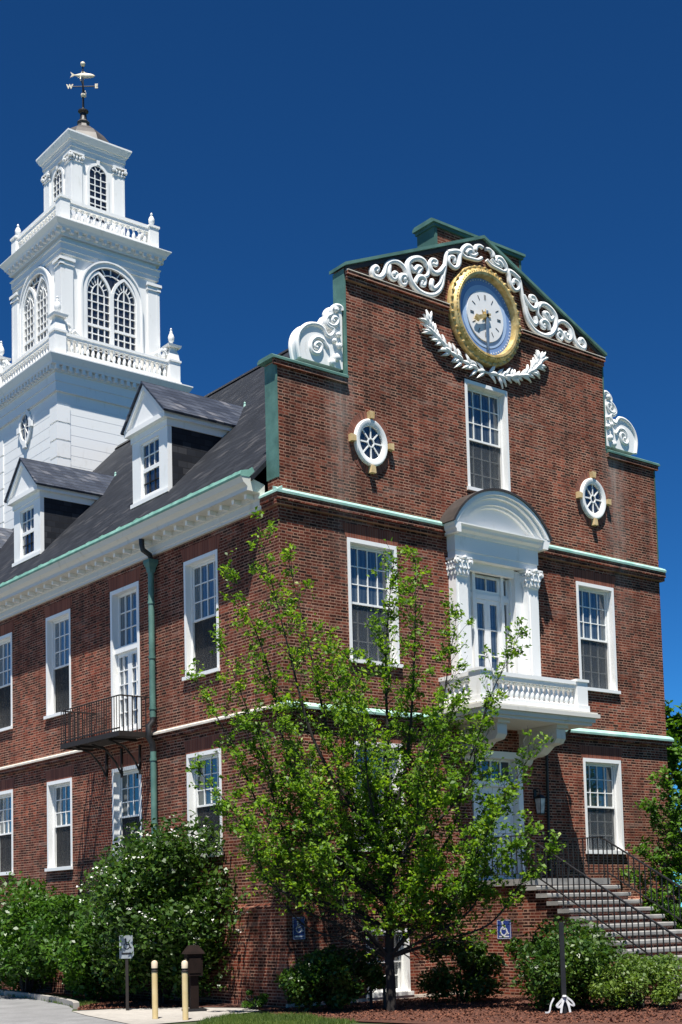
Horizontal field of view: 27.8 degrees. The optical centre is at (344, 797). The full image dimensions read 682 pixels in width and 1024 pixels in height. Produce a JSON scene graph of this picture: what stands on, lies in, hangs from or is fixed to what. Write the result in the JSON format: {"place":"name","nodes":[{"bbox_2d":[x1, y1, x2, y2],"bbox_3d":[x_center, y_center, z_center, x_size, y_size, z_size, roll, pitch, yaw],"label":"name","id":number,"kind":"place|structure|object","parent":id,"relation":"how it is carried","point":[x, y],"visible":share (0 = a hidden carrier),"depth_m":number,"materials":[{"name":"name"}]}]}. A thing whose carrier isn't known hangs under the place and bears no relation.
{"place":"outdoors","nodes":[
{"label":"outdoors","id":0,"kind":"place"},
{"bbox_2d":[0,995,124,1023],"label":"road","id":1,"kind":"structure","parent":0,"point":[16,1010],"depth_m":27.74,"materials":[{"name":"grey asphalt"}]},
{"bbox_2d":[0,989,78,1008],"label":"kerb","id":2,"kind":"structure","parent":1,"relation":"on","point":[69,1002],"depth_m":32.39,"materials":[{"name":"concrete"}]},
{"bbox_2d":[73,1007,259,1023],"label":"path","id":3,"kind":"structure","parent":0,"point":[144,1015],"depth_m":26.70,"materials":[{"name":"concrete"}]},
{"bbox_2d":[119,935,133,1009],"bbox_3d":[-4.443,3.575,28.078,0.300,1.520,0.038,-2,-5,6],"label":"post sign","id":4,"kind":"object","parent":3,"relation":"on","point":[126,951],"visible":1,"depth_m":28.10,"materials":[{"name":"white metal"}]},
{"bbox_2d":[151,960,157,1018],"bbox_3d":[-3.522,3.559,25.523,0.124,1.075,0.124,2,-6,-38],"label":"bollard","id":5,"kind":"object","parent":3,"relation":"on","point":[154,966],"visible":1,"depth_m":25.48,"materials":[{"name":"yellow paint"}]},
{"bbox_2d":[181,960,188,1019],"bbox_3d":[-2.907,3.504,25.056,0.124,1.075,0.124,2,-6,-38],"label":"bollard","id":6,"kind":"object","parent":3,"relation":"on","point":[184,965],"visible":1,"depth_m":25.01,"materials":[{"name":"yellow metal"}]},
{"bbox_2d":[182,945,206,1011],"bbox_3d":[-3.009,3.593,27.403,0.432,1.297,0.396,0,-5,-18],"label":"drop box","id":7,"kind":"object","parent":3,"relation":"on","point":[193,957],"visible":0.85,"depth_m":27.30,"materials":[{"name":"black metal"}]},
{"bbox_2d":[13,990,651,1023],"bbox_3d":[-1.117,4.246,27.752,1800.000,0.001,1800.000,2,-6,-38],"label":"ground","id":8,"kind":"structure","parent":0,"point":[260,1011],"depth_m":25.88,"materials":[{"name":"soil"}]},
{"bbox_2d":[0,871,88,992],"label":"hedge shrub","id":9,"kind":"object","parent":8,"relation":"on","point":[22,969],"visible":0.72,"depth_m":33.72,"materials":[{"name":"green plant"}]},
{"bbox_2d":[31,991,211,1009],"bbox_3d":[-6.700,4.740,32.232,2.947,0.001,10.000,2,-6,-38],"label":"mulch strip","id":10,"kind":"object","parent":8,"relation":"on","point":[103,1000],"visible":0.3,"depth_m":31.52,"materials":[{"name":"brown wood"}]},
{"bbox_2d":[21,893,133,1000],"bbox_3d":[-6.056,3.449,32.060,2.613,2.558,4.315,2,-6,-38],"label":"hedge shrub","id":11,"kind":"object","parent":10,"relation":"on","point":[74,964],"visible":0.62,"depth_m":31.39,"materials":[{"name":"green plant"}]},
{"bbox_2d":[68,810,252,1003],"bbox_3d":[-4.019,2.399,29.797,4.187,4.164,4.539,2,-6,-38],"label":"flowering shrub","id":12,"kind":"object","parent":10,"relation":"on","point":[163,924],"visible":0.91,"depth_m":28.89,"materials":[{"name":"green plant"}]},
{"bbox_2d":[7,991,357,1023],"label":"grass","id":13,"kind":"structure","parent":8,"relation":"on","point":[264,1018],"depth_m":24.24,"materials":[{"name":"green plant"}]},
{"bbox_2d":[78,994,681,1023],"bbox_3d":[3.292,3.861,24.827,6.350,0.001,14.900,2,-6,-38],"label":"mulch bed","id":14,"kind":"object","parent":8,"relation":"on","point":[394,1015],"visible":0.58,"depth_m":24.58,"materials":[{"name":"brown wood"}]},
{"bbox_2d":[241,989,268,1009],"bbox_3d":[-1.799,4.023,27.462,0.571,0.396,0.447,2,-6,-38],"label":"shrub","id":15,"kind":"object","parent":14,"relation":"on","point":[259,1001],"visible":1,"depth_m":27.42,"materials":[{"name":"green plant"}]},
{"bbox_2d":[274,944,385,1011],"bbox_3d":[-0.231,3.468,26.464,2.255,1.279,1.829,2,-6,-38],"label":"shrub","id":16,"kind":"object","parent":14,"relation":"on","point":[310,980],"visible":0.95,"depth_m":26.01,"materials":[{"name":"green plant"}]},
{"bbox_2d":[176,506,565,1010],"bbox_3d":[0.446,-0.720,26.335,7.468,9.540,3.765,-2,-5,4],"label":"young tree","id":17,"kind":"object","parent":14,"relation":"on","point":[329,860],"visible":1,"depth_m":25.97,"materials":[{"name":"green plant"}]},
{"bbox_2d":[369,984,385,1008],"bbox_3d":[0.633,3.750,26.569,0.320,0.660,0.060,-1,-5,0],"label":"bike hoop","id":18,"kind":"object","parent":14,"relation":"on","point":[371,997],"visible":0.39,"depth_m":26.54,"materials":[{"name":"black metal"}]},
{"bbox_2d":[415,930,507,1001],"bbox_3d":[2.347,3.461,28.211,1.966,1.451,1.638,2,-6,-38],"label":"shrub","id":19,"kind":"object","parent":14,"relation":"on","point":[478,980],"visible":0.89,"depth_m":27.91,"materials":[{"name":"green plant"}]},
{"bbox_2d":[545,922,574,1013],"bbox_3d":[3.736,2.994,24.146,0.534,1.602,0.170,-1,-5,-1],"label":"ribbon post","id":20,"kind":"object","parent":14,"relation":"on","point":[564,1001],"visible":1,"depth_m":24.13,"materials":[{"name":"black metal"}]},
{"bbox_2d":[503,915,629,1009],"bbox_3d":[4.083,3.047,25.475,2.652,1.734,2.498,2,-6,-38],"label":"shrub","id":21,"kind":"object","parent":14,"relation":"on","point":[582,953],"visible":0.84,"depth_m":24.93,"materials":[{"name":"green plant"}]},
{"bbox_2d":[577,951,681,1008],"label":"shrub","id":22,"kind":"object","parent":14,"relation":"on","point":[614,990],"visible":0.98,"depth_m":24.67,"materials":[{"name":"green plant"}]},
{"bbox_2d":[619,747,681,928],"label":"garden tree","id":23,"kind":"object","parent":8,"relation":"on","point":[665,784],"visible":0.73,"depth_m":33.43,"materials":[{"name":"green plant"}]},
{"bbox_2d":[665,700,681,895],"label":"tall tree","id":24,"kind":"object","parent":8,"relation":"on","point":[674,727],"visible":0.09,"depth_m":44.43,"materials":[{"name":"green plant"}]},
{"bbox_2d":[0,119,678,1007],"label":"town hall","id":25,"kind":"structure","parent":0,"point":[440,399],"depth_m":33.22,"materials":[{"name":"red brick"}]},
{"bbox_2d":[0,632,12,731],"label":"window","id":26,"kind":"structure","parent":25,"relation":"in","point":[6,704],"depth_m":39.18,"materials":[{"name":"white paint"}]},
{"bbox_2d":[0,789,13,875],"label":"window","id":27,"kind":"structure","parent":25,"relation":"in","point":[6,801],"depth_m":38.85,"materials":[{"name":"white paint"}]},
{"bbox_2d":[43,609,71,719],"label":"window","id":28,"kind":"structure","parent":25,"relation":"in","point":[58,626],"depth_m":36.64,"materials":[{"name":"white paint"}]},
{"bbox_2d":[45,777,72,871],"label":"window","id":29,"kind":"structure","parent":25,"relation":"in","point":[59,798],"depth_m":36.28,"materials":[{"name":"white paint"}]},
{"bbox_2d":[66,61,97,120],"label":"weathervane","id":30,"kind":"object","parent":25,"relation":"on","point":[83,111],"visible":1,"depth_m":49.79,"materials":[{"name":"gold metal"}]},
{"bbox_2d":[110,581,140,731],"bbox_3d":[-5.241,-3.361,33.550,0.278,3.580,1.400,2,-6,-38],"label":"french window","id":31,"kind":"structure","parent":25,"relation":"in","point":[124,601],"depth_m":33.79,"materials":[{"name":"white paint"}]},
{"bbox_2d":[112,764,141,860],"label":"window","id":32,"kind":"structure","parent":25,"relation":"in","point":[127,790],"depth_m":33.58,"materials":[{"name":"white paint"}]},
{"bbox_2d":[182,549,219,680],"bbox_3d":[-3.137,-4.064,30.887,0.335,2.735,1.500,2,-6,-38],"label":"window","id":33,"kind":"structure","parent":25,"relation":"in","point":[200,573],"depth_m":31.16,"materials":[{"name":"white paint"}]},
{"bbox_2d":[186,748,223,856],"bbox_3d":[-3.030,0.155,30.530,0.335,2.365,1.500,2,-6,-38],"label":"window","id":34,"kind":"structure","parent":25,"relation":"in","point":[198,800],"depth_m":30.81,"materials":[{"name":"white paint"}]},
{"bbox_2d":[292,917,304,939],"bbox_3d":[-0.932,2.650,27.925,0.310,0.460,0.014,2,-6,-38],"label":"accessibility sign","id":35,"kind":"object","parent":25,"relation":"attached to","point":[296,936],"visible":0.62,"depth_m":27.91,"materials":[{"name":"blue metal"}]},
{"bbox_2d":[348,411,393,474],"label":"round window","id":36,"kind":"structure","parent":25,"relation":"in","point":[371,447],"depth_m":30.28,"materials":[{"name":"white paint"}]},
{"bbox_2d":[347,537,403,667],"bbox_3d":[0.567,-4.224,30.099,1.500,2.735,0.335,2,-6,-38],"label":"window","id":37,"kind":"structure","parent":25,"relation":"in","point":[364,592],"depth_m":30.19,"materials":[{"name":"white paint"}]},
{"bbox_2d":[352,741,403,851],"bbox_3d":[0.674,-0.006,29.743,1.500,2.365,0.335,2,-6,-38],"label":"window","id":38,"kind":"structure","parent":25,"relation":"in","point":[392,775],"depth_m":30.03,"materials":[{"name":"white paint"}]},
{"bbox_2d":[366,928,413,997],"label":"window","id":39,"kind":"structure","parent":25,"relation":"in","point":[401,963],"depth_m":29.65,"materials":[{"name":"white paint"}]},
{"bbox_2d":[464,379,510,491],"bbox_3d":[3.331,-8.473,32.746,1.500,2.685,0.335,2,-6,-38],"label":"window","id":40,"kind":"structure","parent":25,"relation":"in","point":[486,407],"depth_m":32.94,"materials":[{"name":"white paint"}]},
{"bbox_2d":[439,488,552,699],"bbox_3d":[3.505,-4.557,32.209,3.263,5.215,0.830,2,-6,-38],"label":"balcony doorway","id":41,"kind":"structure","parent":25,"relation":"in","point":[492,534],"depth_m":32.35,"materials":[{"name":"white paint"}]},
{"bbox_2d":[472,751,525,880],"bbox_3d":[3.476,0.441,31.983,1.620,3.020,0.330,2,-6,-38],"label":"entrance door","id":42,"kind":"structure","parent":25,"relation":"in","point":[510,757],"depth_m":32.21,"materials":[{"name":"white paint"}]},
{"bbox_2d":[533,788,545,814],"bbox_3d":[4.593,0.084,32.557,0.203,0.650,0.278,2,-6,-38],"label":"wall lantern","id":43,"kind":"object","parent":25,"relation":"attached to","point":[540,801],"depth_m":32.48,"materials":[{"name":"black metal"}]},
{"bbox_2d":[575,471,610,526],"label":"round window","id":44,"kind":"structure","parent":25,"relation":"in","point":[592,501],"depth_m":34.79,"materials":[{"name":"white paint"}]},
{"bbox_2d":[576,581,620,693],"bbox_3d":[6.262,-3.988,34.612,1.500,2.735,0.335,2,-6,-38],"label":"window","id":45,"kind":"structure","parent":25,"relation":"in","point":[595,603],"depth_m":34.83,"materials":[{"name":"white paint"}]},
{"bbox_2d":[583,758,627,853],"bbox_3d":[6.369,0.231,34.256,1.500,2.365,0.335,2,-6,-38],"label":"window","id":46,"kind":"structure","parent":25,"relation":"in","point":[603,801],"depth_m":34.48,"materials":[{"name":"white paint"}]},
{"bbox_2d":[0,0,681,905],"label":"sky","id":47,"kind":"structure","parent":0,"point":[275,145],"materials":[{"name":"blue"}]},
{"bbox_2d":[465,834,681,1002],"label":"entrance stairs","id":48,"kind":"structure","parent":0,"point":[608,908],"depth_m":29.39,"materials":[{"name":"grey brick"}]},
{"bbox_2d":[497,920,511,938],"bbox_3d":[3.458,2.866,29.899,0.014,0.420,0.420,2,-6,-38],"label":"accessibility sign","id":49,"kind":"object","parent":48,"relation":"attached to","point":[505,932],"visible":0.9,"depth_m":29.88,"materials":[{"name":"blue metal"}]}
]}

